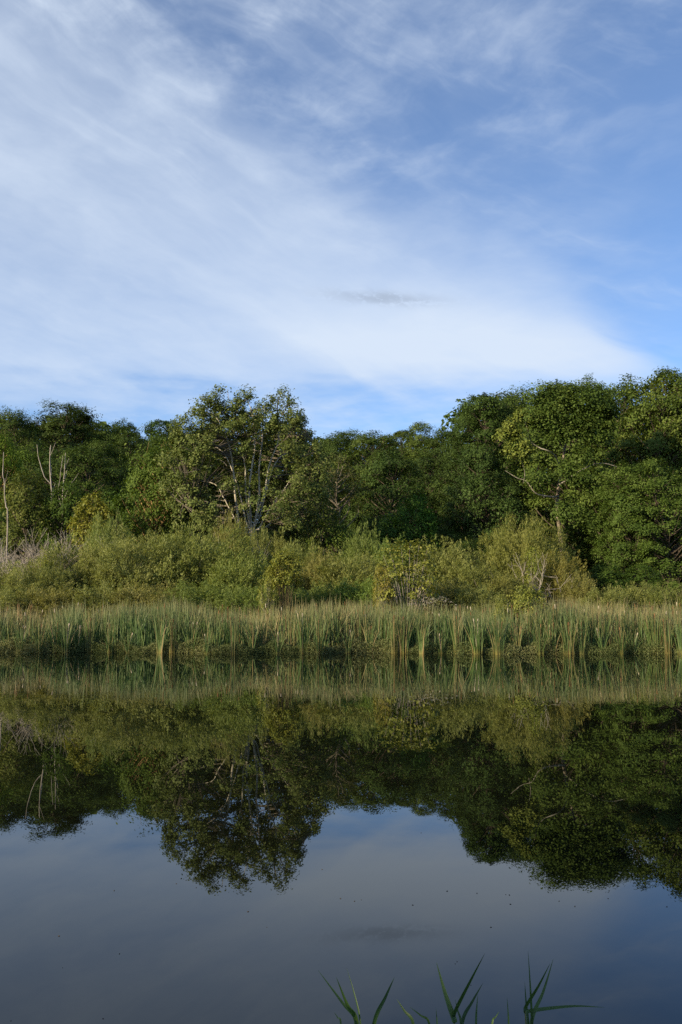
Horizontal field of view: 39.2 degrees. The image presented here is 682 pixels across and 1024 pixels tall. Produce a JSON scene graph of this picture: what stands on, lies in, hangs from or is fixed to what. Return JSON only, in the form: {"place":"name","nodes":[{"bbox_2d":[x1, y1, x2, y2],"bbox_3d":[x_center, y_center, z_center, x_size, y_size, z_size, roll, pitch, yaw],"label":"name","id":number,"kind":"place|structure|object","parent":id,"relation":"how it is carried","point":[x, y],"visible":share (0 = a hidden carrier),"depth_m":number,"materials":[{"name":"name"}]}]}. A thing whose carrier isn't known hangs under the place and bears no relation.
{"place":"outdoors","nodes":[
{"label":"outdoors","id":0,"kind":"place"},
{"bbox_2d":[0,531,681,653],"bbox_3d":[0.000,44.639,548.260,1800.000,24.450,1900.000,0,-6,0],"label":"ground","id":1,"kind":"structure","parent":0,"point":[257,532],"depth_m":39.11,"materials":[{"name":"green plant"}]},
{"bbox_2d":[0,419,25,523],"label":"tree","id":2,"kind":"object","parent":1,"relation":"on","point":[10,464],"visible":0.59,"depth_m":106.18,"materials":[{"name":"green plant"}]},
{"bbox_2d":[0,505,45,567],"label":"bush","id":3,"kind":"object","parent":1,"relation":"on","point":[3,518],"visible":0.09,"depth_m":91.99,"materials":[{"name":"green plant"}]},
{"bbox_2d":[0,405,49,501],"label":"oak tree","id":4,"kind":"object","parent":1,"relation":"on","point":[12,424],"visible":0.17,"depth_m":168.54,"materials":[{"name":"green plant"}]},
{"bbox_2d":[0,585,49,622],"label":"willow shrub","id":5,"kind":"object","parent":1,"relation":"on","point":[7,594],"visible":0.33,"depth_m":45.91,"materials":[{"name":"green plant"}]},
{"bbox_2d":[0,463,59,573],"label":"tree","id":6,"kind":"object","parent":1,"relation":"on","point":[17,500],"visible":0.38,"depth_m":79.80,"materials":[{"name":"green plant"}]},
{"bbox_2d":[0,440,68,559],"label":"oak tree","id":7,"kind":"object","parent":1,"relation":"on","point":[27,456],"visible":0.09,"depth_m":126.35,"materials":[{"name":"green plant"}]},
{"bbox_2d":[0,554,76,606],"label":"willow shrub","id":8,"kind":"object","parent":1,"relation":"on","point":[16,577],"visible":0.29,"depth_m":49.64,"materials":[{"name":"green plant"}]},
{"bbox_2d":[0,527,90,578],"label":"bare shrub","id":9,"kind":"object","parent":1,"relation":"on","point":[29,555],"visible":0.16,"depth_m":53.24,"materials":[{"name":"plant"}]},
{"bbox_2d":[9,580,95,626],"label":"willow shrub","id":10,"kind":"object","parent":1,"relation":"on","point":[51,596],"visible":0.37,"depth_m":46.07,"materials":[{"name":"green plant"}]},
{"bbox_2d":[1,399,109,488],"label":"oak tree","id":11,"kind":"object","parent":1,"relation":"on","point":[57,434],"visible":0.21,"depth_m":184.85,"materials":[{"name":"green plant"}]},
{"bbox_2d":[15,442,104,555],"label":"oak tree","id":12,"kind":"object","parent":1,"relation":"on","point":[45,464],"visible":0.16,"depth_m":116.06,"materials":[{"name":"green plant"}]},
{"bbox_2d":[36,476,87,562],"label":"tree","id":13,"kind":"object","parent":1,"relation":"on","point":[66,509],"visible":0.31,"depth_m":80.19,"materials":[{"name":"green plant"}]},
{"bbox_2d":[29,533,141,602],"bbox_3d":[-14.123,4.079,53.863,7.834,6.240,7.454,-3,-6,25],"label":"willow shrub","id":14,"kind":"object","parent":1,"relation":"on","point":[80,564],"visible":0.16,"depth_m":52.27,"materials":[{"name":"green plant"}]},
{"bbox_2d":[48,442,131,542],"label":"oak tree","id":15,"kind":"object","parent":1,"relation":"on","point":[83,466],"visible":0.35,"depth_m":108.85,"materials":[{"name":"green plant"}]},
{"bbox_2d":[81,607,99,651],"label":"cattail clump","id":16,"kind":"object","parent":1,"relation":"on","point":[89,637],"visible":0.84,"depth_m":39.36,"materials":[{"name":"green plant"}]},
{"bbox_2d":[63,490,123,555],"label":"yellow bush","id":17,"kind":"object","parent":1,"relation":"on","point":[89,511],"visible":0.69,"depth_m":71.77,"materials":[{"name":"green plant"}]},
{"bbox_2d":[52,579,147,618],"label":"willow shrub","id":18,"kind":"object","parent":1,"relation":"on","point":[103,597],"visible":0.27,"depth_m":46.40,"materials":[{"name":"green plant"}]},
{"bbox_2d":[73,421,130,484],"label":"oak tree","id":19,"kind":"object","parent":1,"relation":"on","point":[107,436],"visible":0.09,"depth_m":186.84,"materials":[{"name":"green plant"}]},
{"bbox_2d":[75,437,141,554],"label":"oak tree","id":20,"kind":"object","parent":1,"relation":"on","point":[108,449],"visible":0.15,"depth_m":138.99,"materials":[{"name":"green plant"}]},
{"bbox_2d":[83,508,134,566],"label":"willow shrub","id":21,"kind":"object","parent":1,"relation":"on","point":[99,534],"visible":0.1,"depth_m":61.67,"materials":[{"name":"green plant"}]},
{"bbox_2d":[92,486,145,565],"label":"tree","id":22,"kind":"object","parent":1,"relation":"on","point":[113,509],"visible":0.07,"depth_m":78.07,"materials":[{"name":"green plant"}]},
{"bbox_2d":[108,429,154,547],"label":"oak tree","id":23,"kind":"object","parent":1,"relation":"on","point":[122,440],"visible":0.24,"depth_m":176.92,"materials":[{"name":"green plant"}]},
{"bbox_2d":[70,522,207,618],"bbox_3d":[-10.845,3.872,53.722,8.835,6.521,8.432,0,-6,-5],"label":"willow shrub","id":24,"kind":"object","parent":1,"relation":"on","point":[120,550],"visible":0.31,"depth_m":51.90,"materials":[{"name":"green plant"}]},
{"bbox_2d":[104,579,190,620],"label":"willow shrub","id":25,"kind":"object","parent":1,"relation":"on","point":[142,595],"visible":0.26,"depth_m":46.41,"materials":[{"name":"green plant"}]},
{"bbox_2d":[110,432,202,550],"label":"ash tree","id":26,"kind":"object","parent":1,"relation":"on","point":[154,516],"visible":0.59,"depth_m":75.18,"materials":[{"name":"green plant"}]},
{"bbox_2d":[135,419,185,485],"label":"oak tree","id":27,"kind":"object","parent":1,"relation":"on","point":[154,425],"visible":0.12,"depth_m":195.90,"materials":[{"name":"green plant"}]},
{"bbox_2d":[149,580,238,621],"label":"willow shrub","id":28,"kind":"object","parent":1,"relation":"on","point":[194,594],"visible":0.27,"depth_m":46.47,"materials":[{"name":"green plant"}]},
{"bbox_2d":[135,514,265,594],"bbox_3d":[-8.188,3.632,54.539,8.225,7.350,8.644,-2,-6,20],"label":"willow shrub","id":29,"kind":"object","parent":1,"relation":"on","point":[209,555],"visible":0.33,"depth_m":53.05,"materials":[{"name":"green plant"}]},
{"bbox_2d":[194,580,265,632],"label":"willow shrub","id":30,"kind":"object","parent":1,"relation":"on","point":[234,601],"visible":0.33,"depth_m":46.06,"materials":[{"name":"green plant"}]},
{"bbox_2d":[210,501,256,559],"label":"willow shrub","id":31,"kind":"object","parent":1,"relation":"on","point":[228,533],"visible":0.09,"depth_m":61.85,"materials":[{"name":"green plant"}]},
{"bbox_2d":[195,545,284,599],"bbox_3d":[-5.377,4.412,52.267,5.672,5.342,5.435,6,-8,-44],"label":"willow shrub","id":32,"kind":"object","parent":1,"relation":"on","point":[230,571],"visible":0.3,"depth_m":51.17,"materials":[{"name":"green plant"}]},
{"bbox_2d":[153,383,337,541],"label":"maple tree","id":33,"kind":"object","parent":1,"relation":"on","point":[300,484],"visible":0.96,"depth_m":71.15,"materials":[{"name":"green plant"}]},
{"bbox_2d":[228,585,288,635],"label":"willow shrub","id":34,"kind":"object","parent":1,"relation":"on","point":[255,605],"visible":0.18,"depth_m":45.72,"materials":[{"name":"green plant"}]},
{"bbox_2d":[245,523,274,574],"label":"willow shrub","id":35,"kind":"object","parent":1,"relation":"on","point":[264,545],"visible":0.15,"depth_m":65.56,"materials":[{"name":"green plant"}]},
{"bbox_2d":[255,573,279,619],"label":"yellow bush","id":36,"kind":"object","parent":1,"relation":"on","point":[268,594],"visible":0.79,"depth_m":44.99,"materials":[{"name":"green plant"}]},
{"bbox_2d":[260,547,305,621],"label":"yellow bush","id":37,"kind":"object","parent":1,"relation":"on","point":[282,579],"visible":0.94,"depth_m":45.34,"materials":[{"name":"green plant"}]},
{"bbox_2d":[256,501,330,556],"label":"dark bush","id":38,"kind":"object","parent":1,"relation":"on","point":[285,540],"visible":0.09,"depth_m":85.84,"materials":[{"name":"green plant"}]},
{"bbox_2d":[274,584,330,614],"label":"willow shrub","id":39,"kind":"object","parent":1,"relation":"on","point":[307,595],"visible":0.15,"depth_m":46.66,"materials":[{"name":"green plant"}]},
{"bbox_2d":[274,531,331,595],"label":"willow shrub","id":40,"kind":"object","parent":1,"relation":"on","point":[303,555],"visible":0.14,"depth_m":59.47,"materials":[{"name":"green plant"}]},
{"bbox_2d":[293,602,315,653],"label":"cattail clump","id":41,"kind":"object","parent":1,"relation":"on","point":[302,643],"visible":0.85,"depth_m":38.49,"materials":[{"name":"green plant"}]},
{"bbox_2d":[270,463,351,550],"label":"oak tree","id":42,"kind":"object","parent":1,"relation":"on","point":[338,495],"visible":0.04,"depth_m":115.71,"materials":[{"name":"green plant"}]},
{"bbox_2d":[298,498,343,555],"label":"thin tree","id":43,"kind":"object","parent":1,"relation":"on","point":[332,513],"visible":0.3,"depth_m":75.65,"materials":[{"name":"green plant"}]},
{"bbox_2d":[294,545,354,600],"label":"willow shrub","id":44,"kind":"object","parent":1,"relation":"on","point":[312,564],"visible":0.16,"depth_m":54.33,"materials":[{"name":"green plant"}]},
{"bbox_2d":[302,579,367,610],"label":"willow shrub","id":45,"kind":"object","parent":1,"relation":"on","point":[325,591],"visible":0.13,"depth_m":47.72,"materials":[{"name":"green plant"}]},
{"bbox_2d":[304,515,368,561],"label":"tree","id":46,"kind":"object","parent":1,"relation":"on","point":[342,534],"visible":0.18,"depth_m":72.49,"materials":[{"name":"green plant"}]},
{"bbox_2d":[306,453,370,559],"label":"thin tree","id":47,"kind":"object","parent":1,"relation":"on","point":[338,477],"visible":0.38,"depth_m":88.40,"materials":[{"name":"green plant"}]},
{"bbox_2d":[311,431,367,535],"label":"oak tree","id":48,"kind":"object","parent":1,"relation":"on","point":[330,445],"visible":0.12,"depth_m":177.89,"materials":[{"name":"green plant"}]},
{"bbox_2d":[0,634,680,654],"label":"shore weeds","id":49,"kind":"object","parent":1,"relation":"on","point":[220,649],"visible":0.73,"depth_m":38.48,"materials":[{"name":"green plant"}]},
{"bbox_2d":[320,970,360,1023],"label":"reed","id":50,"kind":"object","parent":1,"relation":"on","point":[349,1009],"visible":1,"depth_m":2.96,"materials":[{"name":"green plant"}]},
{"bbox_2d":[4,395,679,529],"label":"forest","id":51,"kind":"object","parent":1,"relation":"on","point":[452,420],"depth_m":237.62,"materials":[{"name":"green plant"}]},
{"bbox_2d":[325,576,383,612],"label":"willow shrub","id":52,"kind":"object","parent":1,"relation":"on","point":[366,592],"visible":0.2,"depth_m":47.21,"materials":[{"name":"green plant"}]},
{"bbox_2d":[309,545,400,597],"bbox_3d":[0.747,4.529,54.049,5.615,5.414,5.860,-1,-6,5],"label":"willow shrub","id":53,"kind":"object","parent":1,"relation":"on","point":[356,571],"visible":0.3,"depth_m":53.03,"materials":[{"name":"green plant"}]},
{"bbox_2d":[338,518,387,593],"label":"willow shrub","id":54,"kind":"object","parent":1,"relation":"on","point":[362,544],"visible":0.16,"depth_m":66.55,"materials":[{"name":"green plant"}]},
{"bbox_2d":[332,430,417,551],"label":"broadleaf tree","id":55,"kind":"object","parent":1,"relation":"on","point":[373,441],"visible":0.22,"depth_m":150.69,"materials":[{"name":"green plant"}]},
{"bbox_2d":[370,562,392,611],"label":"yellow bush","id":56,"kind":"object","parent":1,"relation":"on","point":[386,584],"visible":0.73,"depth_m":45.95,"materials":[{"name":"green plant"}]},
{"bbox_2d":[342,446,437,552],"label":"oak tree","id":57,"kind":"object","parent":1,"relation":"on","point":[399,463],"visible":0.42,"depth_m":94.81,"materials":[{"name":"green plant"}]},
{"bbox_2d":[371,532,412,593],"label":"willow shrub","id":58,"kind":"object","parent":1,"relation":"on","point":[380,557],"visible":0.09,"depth_m":61.51,"materials":[{"name":"green plant"}]},
{"bbox_2d":[367,509,421,592],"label":"tree","id":59,"kind":"object","parent":1,"relation":"on","point":[385,529],"visible":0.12,"depth_m":75.44,"materials":[{"name":"green plant"}]},
{"bbox_2d":[375,430,424,513],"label":"oak tree","id":60,"kind":"object","parent":1,"relation":"on","point":[399,434],"visible":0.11,"depth_m":196.44,"materials":[{"name":"green plant"}]},
{"bbox_2d":[388,604,415,653],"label":"cattail clump","id":61,"kind":"object","parent":1,"relation":"on","point":[404,642],"visible":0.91,"depth_m":38.30,"materials":[{"name":"green plant"}]},
{"bbox_2d":[363,538,443,617],"bbox_3d":[3.023,3.818,46.617,3.906,5.182,3.593,0,-6,-1],"label":"yellow bush","id":62,"kind":"object","parent":1,"relation":"on","point":[416,585],"visible":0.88,"depth_m":46.23,"materials":[{"name":"green plant"}]},
{"bbox_2d":[382,487,448,582],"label":"tree","id":63,"kind":"object","parent":1,"relation":"on","point":[421,523],"visible":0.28,"depth_m":77.58,"materials":[{"name":"green plant"}]},
{"bbox_2d":[398,421,440,526],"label":"broadleaf tree","id":64,"kind":"object","parent":1,"relation":"on","point":[410,442],"visible":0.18,"depth_m":186.36,"materials":[{"name":"green plant"}]},
{"bbox_2d":[395,457,456,538],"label":"oak tree","id":65,"kind":"object","parent":1,"relation":"on","point":[429,465],"visible":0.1,"depth_m":104.81,"materials":[{"name":"green plant"}]},
{"bbox_2d":[413,426,464,521],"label":"oak tree","id":66,"kind":"object","parent":1,"relation":"on","point":[440,436],"visible":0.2,"depth_m":127.61,"materials":[{"name":"green plant"}]},
{"bbox_2d":[411,519,466,574],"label":"dark bush","id":67,"kind":"object","parent":1,"relation":"on","point":[442,529],"visible":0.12,"depth_m":83.24,"materials":[{"name":"green plant"}]},
{"bbox_2d":[399,534,491,609],"bbox_3d":[6.657,4.329,57.952,6.284,6.282,5.832,2,-6,-18],"label":"willow shrub","id":68,"kind":"object","parent":1,"relation":"on","point":[443,559],"visible":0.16,"depth_m":57.23,"materials":[{"name":"green plant"}]},
{"bbox_2d":[415,576,476,616],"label":"willow shrub","id":69,"kind":"object","parent":1,"relation":"on","point":[449,592],"visible":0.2,"depth_m":48.66,"materials":[{"name":"green plant"}]},
{"bbox_2d":[449,605,464,653],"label":"cattail clump","id":70,"kind":"object","parent":1,"relation":"on","point":[457,637],"visible":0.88,"depth_m":38.33,"materials":[{"name":"green plant"}]},
{"bbox_2d":[437,957,482,1023],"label":"reed","id":71,"kind":"object","parent":1,"relation":"on","point":[452,1012],"visible":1,"depth_m":2.92,"materials":[{"name":"green plant"}]},
{"bbox_2d":[424,453,499,546],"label":"oak tree","id":72,"kind":"object","parent":1,"relation":"on","point":[449,472],"visible":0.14,"depth_m":93.78,"materials":[{"name":"green plant"}]},
{"bbox_2d":[440,392,483,507],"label":"oak tree","id":73,"kind":"object","parent":1,"relation":"on","point":[452,440],"visible":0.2,"depth_m":106.53,"materials":[{"name":"green plant"}]},
{"bbox_2d":[438,554,504,610],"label":"willow shrub","id":74,"kind":"object","parent":1,"relation":"on","point":[476,575],"visible":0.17,"depth_m":54.29,"materials":[{"name":"green plant"}]},
{"bbox_2d":[445,580,505,618],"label":"willow shrub","id":75,"kind":"object","parent":1,"relation":"on","point":[477,595],"visible":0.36,"depth_m":47.40,"materials":[{"name":"green plant"}]},
{"bbox_2d":[432,440,539,580],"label":"oak tree","id":76,"kind":"object","parent":1,"relation":"on","point":[468,488],"visible":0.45,"depth_m":81.89,"materials":[{"name":"green plant"}]},
{"bbox_2d":[446,392,525,536],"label":"oak tree","id":77,"kind":"object","parent":1,"relation":"on","point":[483,402],"visible":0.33,"depth_m":102.55,"materials":[{"name":"green plant"}]},
{"bbox_2d":[480,567,539,611],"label":"willow shrub","id":78,"kind":"object","parent":1,"relation":"on","point":[509,586],"visible":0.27,"depth_m":51.24,"materials":[{"name":"green plant"}]},
{"bbox_2d":[485,382,540,530],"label":"oak tree","id":79,"kind":"object","parent":1,"relation":"on","point":[510,410],"visible":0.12,"depth_m":105.15,"materials":[{"name":"green plant"}]},
{"bbox_2d":[474,507,580,604],"bbox_3d":[10.937,3.597,57.702,6.842,7.849,7.170,-1,-6,15],"label":"willow shrub","id":80,"kind":"object","parent":1,"relation":"on","point":[507,545],"visible":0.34,"depth_m":56.90,"materials":[{"name":"green plant"}]},
{"bbox_2d":[504,581,552,628],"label":"yellow bush","id":81,"kind":"object","parent":1,"relation":"on","point":[520,600],"visible":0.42,"depth_m":40.45,"materials":[{"name":"green plant"}]},
{"bbox_2d":[524,545,544,603],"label":"yellow bush","id":82,"kind":"object","parent":1,"relation":"on","point":[534,569],"visible":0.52,"depth_m":53.63,"materials":[{"name":"green plant"}]},
{"bbox_2d":[519,379,582,546],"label":"oak tree","id":83,"kind":"object","parent":1,"relation":"on","point":[548,514],"visible":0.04,"depth_m":101.36,"materials":[{"name":"green plant"}]},
{"bbox_2d":[523,955,595,1023],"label":"reed","id":84,"kind":"object","parent":1,"relation":"on","point":[531,1011],"visible":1,"depth_m":3.03,"materials":[{"name":"green plant"}]},
{"bbox_2d":[491,378,630,557],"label":"sycamore tree","id":85,"kind":"object","parent":1,"relation":"on","point":[547,414],"visible":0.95,"depth_m":77.90,"materials":[{"name":"green plant"}]},
{"bbox_2d":[533,548,588,606],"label":"willow shrub","id":86,"kind":"object","parent":1,"relation":"on","point":[549,569],"visible":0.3,"depth_m":54.33,"materials":[{"name":"green plant"}]},
{"bbox_2d":[513,379,635,583],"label":"broadleaf tree","id":87,"kind":"object","parent":1,"relation":"on","point":[542,502],"visible":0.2,"depth_m":91.86,"materials":[{"name":"green plant"}]},
{"bbox_2d":[552,569,599,607],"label":"willow shrub","id":88,"kind":"object","parent":1,"relation":"on","point":[583,588],"visible":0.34,"depth_m":52.39,"materials":[{"name":"green plant"}]},
{"bbox_2d":[573,584,639,615],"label":"willow shrub","id":89,"kind":"object","parent":1,"relation":"on","point":[612,597],"visible":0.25,"depth_m":49.02,"materials":[{"name":"green plant"}]},
{"bbox_2d":[587,560,637,594],"bbox_3d":[16.782,5.341,59.661,4.463,4.694,3.963,-2,-6,21],"label":"tree","id":90,"kind":"object","parent":1,"relation":"on","point":[606,575],"visible":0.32,"depth_m":59.22,"materials":[{"name":"green plant"}]},
{"bbox_2d":[562,373,681,596],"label":"broadleaf tree","id":91,"kind":"object","parent":1,"relation":"on","point":[630,393],"visible":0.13,"depth_m":88.29,"materials":[{"name":"green plant"}]},
{"bbox_2d":[589,460,678,597],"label":"broadleaf tree","id":92,"kind":"object","parent":1,"relation":"on","point":[621,553],"visible":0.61,"depth_m":73.77,"materials":[{"name":"green plant"}]},
{"bbox_2d":[608,580,665,611],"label":"willow shrub","id":93,"kind":"object","parent":1,"relation":"on","point":[636,594],"visible":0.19,"depth_m":50.02,"materials":[{"name":"green plant"}]},
{"bbox_2d":[611,563,670,611],"bbox_3d":[18.606,5.414,59.875,4.463,4.506,3.963,-3,-6,29],"label":"tree","id":94,"kind":"object","parent":1,"relation":"on","point":[639,578],"visible":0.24,"depth_m":59.38,"materials":[{"name":"green plant"}]},
{"bbox_2d":[602,366,681,575],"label":"broadleaf tree","id":95,"kind":"object","parent":1,"relation":"on","point":[657,439],"visible":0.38,"depth_m":85.48,"materials":[{"name":"green plant"}]},
{"bbox_2d":[611,456,681,605],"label":"broadleaf tree","id":96,"kind":"object","parent":1,"relation":"on","point":[665,485],"visible":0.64,"depth_m":72.75,"materials":[{"name":"green plant"}]},
{"bbox_2d":[640,603,665,653],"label":"cattail clump","id":97,"kind":"object","parent":1,"relation":"on","point":[653,634],"visible":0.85,"depth_m":38.36,"materials":[{"name":"green plant"}]},
{"bbox_2d":[631,375,681,559],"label":"broadleaf tree","id":98,"kind":"object","parent":1,"relation":"on","point":[672,444],"visible":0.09,"depth_m":86.81,"materials":[{"name":"green plant"}]},
{"bbox_2d":[637,582,681,613],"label":"willow shrub","id":99,"kind":"object","parent":1,"relation":"on","point":[660,597],"visible":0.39,"depth_m":48.83,"materials":[{"name":"green plant"}]},
{"bbox_2d":[0,652,681,1023],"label":"water","id":100,"kind":"structure","parent":0,"point":[230,828],"depth_m":7.90,"materials":[{"name":"liquid"}]},
{"bbox_2d":[460,611,488,654],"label":"cattail clump","id":101,"kind":"object","parent":100,"relation":"in","point":[477,643],"visible":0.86,"depth_m":37.78,"materials":[{"name":"green plant"}]},
{"bbox_2d":[484,613,508,654],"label":"cattail clump","id":102,"kind":"object","parent":100,"relation":"in","point":[497,640],"visible":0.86,"depth_m":37.53,"materials":[{"name":"green plant"}]},
{"bbox_2d":[558,615,583,654],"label":"cattail clump","id":103,"kind":"object","parent":100,"relation":"in","point":[568,642],"visible":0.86,"depth_m":37.70,"materials":[{"name":"green plant"}]},
{"bbox_2d":[656,610,674,653],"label":"cattail clump","id":104,"kind":"object","parent":100,"relation":"in","point":[667,637],"visible":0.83,"depth_m":38.01,"materials":[{"name":"green plant"}]},
{"bbox_2d":[0,0,681,470],"label":"sky","id":105,"kind":"structure","parent":0,"point":[385,213],"materials":[{"name":"blue"}]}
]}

